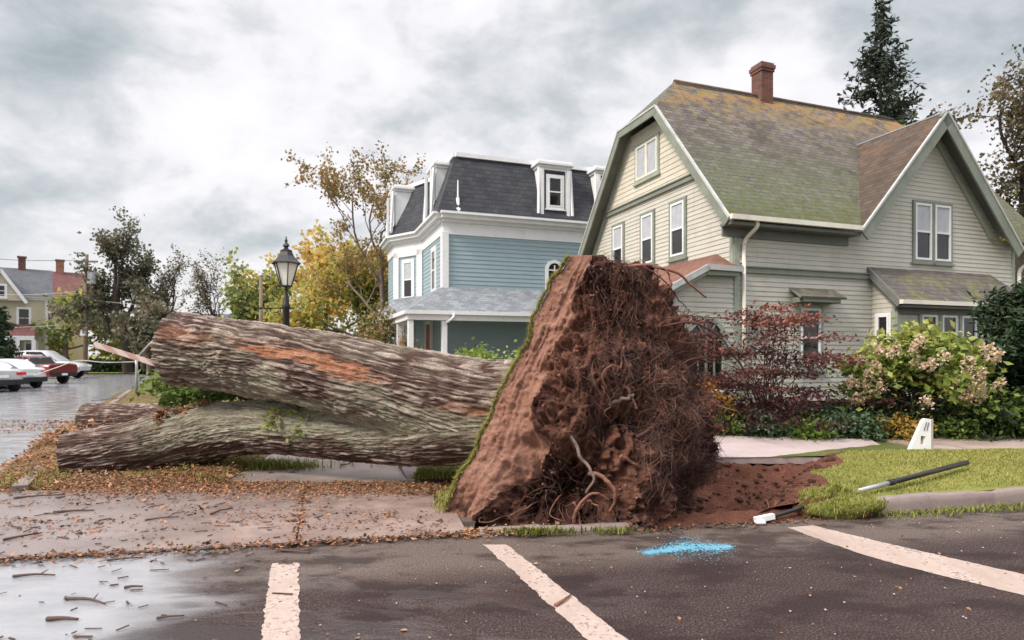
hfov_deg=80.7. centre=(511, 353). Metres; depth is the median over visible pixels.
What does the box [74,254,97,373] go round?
utility pole
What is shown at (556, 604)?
stick
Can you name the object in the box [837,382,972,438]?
green shrub
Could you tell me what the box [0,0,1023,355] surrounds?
sky
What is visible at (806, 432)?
garden plant
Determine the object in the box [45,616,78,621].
stick
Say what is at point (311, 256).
deciduous tree
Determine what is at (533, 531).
grass tuft
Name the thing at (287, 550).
stick
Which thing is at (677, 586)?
fallen leaves
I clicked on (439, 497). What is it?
grass tuft
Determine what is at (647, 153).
window
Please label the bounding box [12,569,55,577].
stick
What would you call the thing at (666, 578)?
street
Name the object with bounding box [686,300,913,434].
maple shrub
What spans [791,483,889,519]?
turf clod
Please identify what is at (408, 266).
window
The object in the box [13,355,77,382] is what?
parked car
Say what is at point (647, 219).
window
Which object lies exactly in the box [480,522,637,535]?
kerb
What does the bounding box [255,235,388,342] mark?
deciduous tree
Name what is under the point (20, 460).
fallen leaves
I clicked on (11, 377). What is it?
parked car
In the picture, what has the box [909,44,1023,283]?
deciduous tree
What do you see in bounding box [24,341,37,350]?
window
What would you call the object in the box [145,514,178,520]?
stick
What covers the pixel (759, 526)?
fallen leaves
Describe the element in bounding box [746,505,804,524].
broken conduit
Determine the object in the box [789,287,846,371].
window
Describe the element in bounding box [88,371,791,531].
ground
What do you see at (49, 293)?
overhead wire
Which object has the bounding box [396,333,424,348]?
peach shrub
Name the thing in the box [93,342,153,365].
barrier board
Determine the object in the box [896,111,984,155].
deciduous tree
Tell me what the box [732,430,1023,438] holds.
grass
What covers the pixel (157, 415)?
fallen leaves
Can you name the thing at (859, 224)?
house
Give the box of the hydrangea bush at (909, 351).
[825,317,1020,429]
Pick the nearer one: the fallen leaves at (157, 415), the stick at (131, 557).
the stick at (131, 557)
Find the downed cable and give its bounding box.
[34,360,134,375]
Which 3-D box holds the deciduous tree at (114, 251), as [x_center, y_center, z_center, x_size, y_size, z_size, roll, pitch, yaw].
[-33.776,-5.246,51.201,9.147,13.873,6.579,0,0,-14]
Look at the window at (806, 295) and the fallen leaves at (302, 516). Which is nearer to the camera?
the fallen leaves at (302, 516)
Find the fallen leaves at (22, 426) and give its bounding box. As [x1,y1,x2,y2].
[0,417,74,468]
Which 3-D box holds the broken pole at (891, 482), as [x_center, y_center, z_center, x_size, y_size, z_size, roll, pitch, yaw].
[4.747,1.426,7.075,2.243,0.173,0.072,0,0,-28]
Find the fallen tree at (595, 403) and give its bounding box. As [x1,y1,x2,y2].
[56,250,744,531]
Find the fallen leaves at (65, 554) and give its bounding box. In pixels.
[0,529,472,564]
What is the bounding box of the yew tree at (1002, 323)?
[926,275,1023,441]
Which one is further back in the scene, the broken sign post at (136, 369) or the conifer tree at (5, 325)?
the conifer tree at (5, 325)
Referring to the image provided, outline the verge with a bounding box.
[0,391,268,489]
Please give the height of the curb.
0.219 m
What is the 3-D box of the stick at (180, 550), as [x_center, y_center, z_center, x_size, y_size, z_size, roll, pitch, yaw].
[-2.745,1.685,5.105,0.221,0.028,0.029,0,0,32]
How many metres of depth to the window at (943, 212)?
16.24 m
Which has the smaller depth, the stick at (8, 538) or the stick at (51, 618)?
the stick at (51, 618)
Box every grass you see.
[407,465,463,478]
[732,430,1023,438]
[875,501,1023,521]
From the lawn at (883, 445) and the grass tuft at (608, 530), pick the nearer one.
the grass tuft at (608, 530)
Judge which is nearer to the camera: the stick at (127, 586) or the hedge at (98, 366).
the stick at (127, 586)
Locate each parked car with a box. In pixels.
[0,358,48,388]
[0,360,25,390]
[13,350,91,377]
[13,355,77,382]
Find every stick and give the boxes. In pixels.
[3,532,41,540]
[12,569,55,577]
[13,492,65,498]
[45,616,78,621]
[53,507,93,512]
[65,593,105,603]
[108,555,142,560]
[124,585,142,588]
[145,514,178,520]
[156,615,183,619]
[179,549,195,555]
[210,508,232,514]
[280,548,310,552]
[554,594,571,606]
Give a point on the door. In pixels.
(428, 329)
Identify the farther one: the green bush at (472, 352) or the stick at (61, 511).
the green bush at (472, 352)
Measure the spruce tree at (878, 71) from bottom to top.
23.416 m
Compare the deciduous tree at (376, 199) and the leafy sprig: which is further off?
the deciduous tree at (376, 199)
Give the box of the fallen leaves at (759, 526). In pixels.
[636,516,879,534]
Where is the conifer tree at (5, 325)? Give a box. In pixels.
[0,306,24,358]
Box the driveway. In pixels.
[0,454,463,559]
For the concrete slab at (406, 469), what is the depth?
8.25 m
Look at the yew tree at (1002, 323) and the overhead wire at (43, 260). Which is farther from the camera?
the overhead wire at (43, 260)
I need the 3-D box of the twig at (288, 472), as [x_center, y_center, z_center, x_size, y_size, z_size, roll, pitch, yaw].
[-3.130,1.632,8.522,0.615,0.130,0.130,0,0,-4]
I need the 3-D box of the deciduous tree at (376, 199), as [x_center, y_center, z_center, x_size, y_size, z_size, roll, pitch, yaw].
[-8.402,-5.689,35.897,10.229,14.723,8.687,0,0,0]
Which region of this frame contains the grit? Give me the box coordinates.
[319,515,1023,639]
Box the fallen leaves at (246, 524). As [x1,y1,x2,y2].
[0,488,451,546]
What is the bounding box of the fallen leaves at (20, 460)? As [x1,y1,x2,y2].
[0,395,266,490]
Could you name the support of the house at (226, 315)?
on the lawn at (883, 445)
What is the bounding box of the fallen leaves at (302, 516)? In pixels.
[287,483,312,539]
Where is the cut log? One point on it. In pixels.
(98, 413)
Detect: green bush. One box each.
[454,337,509,359]
[502,339,523,359]
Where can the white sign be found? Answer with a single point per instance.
(924, 428)
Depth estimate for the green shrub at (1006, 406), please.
11.20 m
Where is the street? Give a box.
[0,374,1023,639]
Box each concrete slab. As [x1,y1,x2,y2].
[400,466,451,485]
[714,435,879,463]
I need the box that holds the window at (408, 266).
[402,258,414,297]
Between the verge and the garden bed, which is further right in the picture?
the garden bed
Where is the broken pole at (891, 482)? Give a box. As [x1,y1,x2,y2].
[856,460,969,491]
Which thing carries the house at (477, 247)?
on the lawn at (883, 445)
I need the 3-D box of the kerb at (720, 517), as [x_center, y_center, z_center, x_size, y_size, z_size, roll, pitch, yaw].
[2.539,1.653,6.180,2.820,0.082,0.206,0,0,-12]
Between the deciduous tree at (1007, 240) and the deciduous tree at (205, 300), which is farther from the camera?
the deciduous tree at (205, 300)
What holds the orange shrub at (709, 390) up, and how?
on the garden bed
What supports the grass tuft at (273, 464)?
on the driveway
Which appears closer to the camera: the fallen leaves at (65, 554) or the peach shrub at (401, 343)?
the fallen leaves at (65, 554)
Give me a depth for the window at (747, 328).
14.12 m
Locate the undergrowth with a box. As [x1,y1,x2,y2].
[155,380,266,410]
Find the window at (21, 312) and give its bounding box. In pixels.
[16,307,30,323]
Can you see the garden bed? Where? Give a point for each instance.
(790, 429)
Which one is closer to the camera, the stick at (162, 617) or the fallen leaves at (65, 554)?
the stick at (162, 617)
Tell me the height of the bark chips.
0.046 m
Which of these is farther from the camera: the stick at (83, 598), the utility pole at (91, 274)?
the utility pole at (91, 274)
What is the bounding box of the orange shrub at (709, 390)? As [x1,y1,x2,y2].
[702,378,747,432]
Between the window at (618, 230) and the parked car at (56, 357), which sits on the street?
the parked car at (56, 357)
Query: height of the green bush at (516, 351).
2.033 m
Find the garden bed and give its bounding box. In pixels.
[729,413,980,436]
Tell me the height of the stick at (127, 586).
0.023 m
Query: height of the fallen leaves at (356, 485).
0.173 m
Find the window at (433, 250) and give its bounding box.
[431,245,436,291]
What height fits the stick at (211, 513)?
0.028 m
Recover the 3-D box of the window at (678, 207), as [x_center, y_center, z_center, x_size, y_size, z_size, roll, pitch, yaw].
[4.389,-3.295,16.022,0.075,1.641,0.870,0,0,-19]
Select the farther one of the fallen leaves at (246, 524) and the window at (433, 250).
the window at (433, 250)
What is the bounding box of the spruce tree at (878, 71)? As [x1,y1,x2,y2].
[836,0,939,125]
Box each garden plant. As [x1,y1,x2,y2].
[713,398,751,437]
[733,407,800,439]
[778,408,842,441]
[784,394,858,421]
[807,406,863,439]
[836,403,897,441]
[870,409,937,440]
[927,404,1004,440]
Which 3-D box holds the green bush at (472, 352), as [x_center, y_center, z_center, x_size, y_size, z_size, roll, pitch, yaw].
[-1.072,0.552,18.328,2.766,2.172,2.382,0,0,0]
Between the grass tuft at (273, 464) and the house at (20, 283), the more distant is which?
the house at (20, 283)
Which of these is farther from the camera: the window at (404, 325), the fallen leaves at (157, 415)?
the window at (404, 325)
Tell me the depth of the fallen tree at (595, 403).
6.71 m
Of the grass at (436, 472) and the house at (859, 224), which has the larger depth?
the house at (859, 224)
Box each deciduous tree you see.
[25,284,134,359]
[43,206,169,372]
[102,289,176,374]
[109,335,151,359]
[151,243,200,312]
[185,248,227,317]
[215,246,297,322]
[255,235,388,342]
[258,219,387,332]
[281,140,425,342]
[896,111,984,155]
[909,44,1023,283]
[998,189,1018,282]
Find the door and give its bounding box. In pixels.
[425,321,432,349]
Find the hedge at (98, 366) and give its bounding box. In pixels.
[88,356,152,373]
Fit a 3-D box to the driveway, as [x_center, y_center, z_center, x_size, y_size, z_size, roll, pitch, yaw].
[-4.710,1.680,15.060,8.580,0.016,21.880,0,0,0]
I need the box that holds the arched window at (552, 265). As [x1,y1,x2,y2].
[545,260,563,290]
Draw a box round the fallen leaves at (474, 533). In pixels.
[461,520,562,540]
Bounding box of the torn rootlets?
[704,475,827,513]
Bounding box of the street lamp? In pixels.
[259,236,300,326]
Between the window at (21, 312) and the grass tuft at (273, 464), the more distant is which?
the window at (21, 312)
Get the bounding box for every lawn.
[88,356,139,372]
[123,374,936,478]
[808,448,1023,497]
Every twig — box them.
[267,465,309,472]
[398,488,433,493]
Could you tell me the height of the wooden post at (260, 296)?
4.840 m
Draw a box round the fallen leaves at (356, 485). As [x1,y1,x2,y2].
[0,477,457,512]
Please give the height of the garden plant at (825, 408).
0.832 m
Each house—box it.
[0,256,52,351]
[48,259,84,361]
[200,314,237,319]
[372,152,604,359]
[578,61,1023,418]
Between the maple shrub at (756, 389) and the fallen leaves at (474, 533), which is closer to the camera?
the fallen leaves at (474, 533)
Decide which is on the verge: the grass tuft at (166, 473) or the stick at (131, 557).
the grass tuft at (166, 473)
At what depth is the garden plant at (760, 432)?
10.97 m
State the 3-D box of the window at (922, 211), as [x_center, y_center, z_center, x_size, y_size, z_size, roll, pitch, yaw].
[10.907,-3.214,15.988,0.840,1.691,0.075,0,0,-19]
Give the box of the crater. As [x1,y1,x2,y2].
[668,452,843,526]
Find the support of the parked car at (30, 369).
on the street
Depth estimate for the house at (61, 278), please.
71.57 m
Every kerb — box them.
[11,390,130,491]
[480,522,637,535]
[658,508,801,525]
[876,487,1023,512]
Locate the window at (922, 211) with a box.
[911,199,935,264]
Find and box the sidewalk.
[880,436,1023,449]
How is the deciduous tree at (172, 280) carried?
on the lawn at (883, 445)
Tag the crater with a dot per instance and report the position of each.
(725, 500)
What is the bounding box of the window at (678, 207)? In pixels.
[667,195,687,262]
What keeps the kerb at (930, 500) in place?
on the street
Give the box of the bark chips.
[0,489,371,639]
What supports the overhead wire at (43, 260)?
attached to the utility pole at (91, 274)
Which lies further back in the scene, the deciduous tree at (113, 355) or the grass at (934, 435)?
the deciduous tree at (113, 355)
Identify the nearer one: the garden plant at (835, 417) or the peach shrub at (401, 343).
the garden plant at (835, 417)
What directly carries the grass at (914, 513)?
on the street
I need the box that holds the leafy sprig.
[129,360,208,407]
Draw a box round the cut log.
[75,402,185,428]
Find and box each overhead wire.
[0,291,82,294]
[4,259,75,260]
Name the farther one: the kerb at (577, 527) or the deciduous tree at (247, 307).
the deciduous tree at (247, 307)
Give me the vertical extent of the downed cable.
0.615 m
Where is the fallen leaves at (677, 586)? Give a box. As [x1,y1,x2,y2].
[19,516,1015,639]
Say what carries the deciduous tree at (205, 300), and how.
on the lawn at (883, 445)
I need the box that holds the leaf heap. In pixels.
[27,417,117,447]
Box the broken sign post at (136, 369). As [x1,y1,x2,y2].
[135,341,151,393]
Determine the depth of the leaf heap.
10.89 m
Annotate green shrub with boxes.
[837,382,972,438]
[937,367,1023,437]
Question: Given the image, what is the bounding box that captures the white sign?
[907,418,932,449]
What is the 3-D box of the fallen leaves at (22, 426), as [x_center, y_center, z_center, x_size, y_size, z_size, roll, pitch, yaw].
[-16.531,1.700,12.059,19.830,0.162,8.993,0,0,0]
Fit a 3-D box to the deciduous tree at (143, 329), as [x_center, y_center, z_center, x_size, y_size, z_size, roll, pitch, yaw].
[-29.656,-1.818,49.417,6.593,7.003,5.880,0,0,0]
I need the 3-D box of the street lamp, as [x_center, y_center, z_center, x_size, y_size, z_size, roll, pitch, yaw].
[-5.966,-0.694,15.500,1.083,4.668,0.660,0,0,0]
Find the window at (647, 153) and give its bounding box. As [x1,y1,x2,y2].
[633,132,660,186]
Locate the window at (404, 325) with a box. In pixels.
[402,321,414,346]
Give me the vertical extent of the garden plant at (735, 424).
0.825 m
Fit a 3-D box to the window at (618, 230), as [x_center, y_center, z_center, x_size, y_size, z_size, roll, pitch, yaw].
[3.334,-3.295,19.011,0.075,1.641,0.870,0,0,-19]
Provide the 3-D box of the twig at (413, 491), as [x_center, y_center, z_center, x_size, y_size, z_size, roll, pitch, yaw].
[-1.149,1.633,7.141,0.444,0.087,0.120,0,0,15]
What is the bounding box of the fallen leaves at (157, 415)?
[152,399,216,438]
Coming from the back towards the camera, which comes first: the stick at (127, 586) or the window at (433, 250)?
the window at (433, 250)
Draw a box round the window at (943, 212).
[933,202,954,266]
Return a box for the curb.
[91,394,126,400]
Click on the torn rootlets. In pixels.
(817, 482)
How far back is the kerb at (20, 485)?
7.60 m
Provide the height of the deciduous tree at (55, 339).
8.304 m
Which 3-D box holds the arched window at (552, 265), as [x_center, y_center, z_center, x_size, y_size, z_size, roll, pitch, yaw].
[1.807,-3.310,25.541,0.840,1.320,0.070,0,0,-19]
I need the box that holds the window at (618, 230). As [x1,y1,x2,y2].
[612,221,624,262]
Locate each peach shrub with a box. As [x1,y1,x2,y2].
[348,293,404,344]
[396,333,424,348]
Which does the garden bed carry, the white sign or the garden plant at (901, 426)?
the garden plant at (901, 426)
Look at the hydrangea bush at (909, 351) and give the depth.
11.27 m
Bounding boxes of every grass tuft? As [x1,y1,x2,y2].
[71,470,280,478]
[179,455,378,471]
[430,484,455,515]
[498,523,588,536]
[581,523,646,533]
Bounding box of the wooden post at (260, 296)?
[259,273,262,321]
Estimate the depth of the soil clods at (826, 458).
8.44 m
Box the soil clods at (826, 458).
[687,451,841,513]
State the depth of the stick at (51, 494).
7.02 m
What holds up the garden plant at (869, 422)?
on the garden bed
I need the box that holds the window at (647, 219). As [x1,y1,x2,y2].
[640,208,654,263]
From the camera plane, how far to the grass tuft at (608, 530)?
5.66 m
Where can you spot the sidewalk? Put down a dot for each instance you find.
(960, 443)

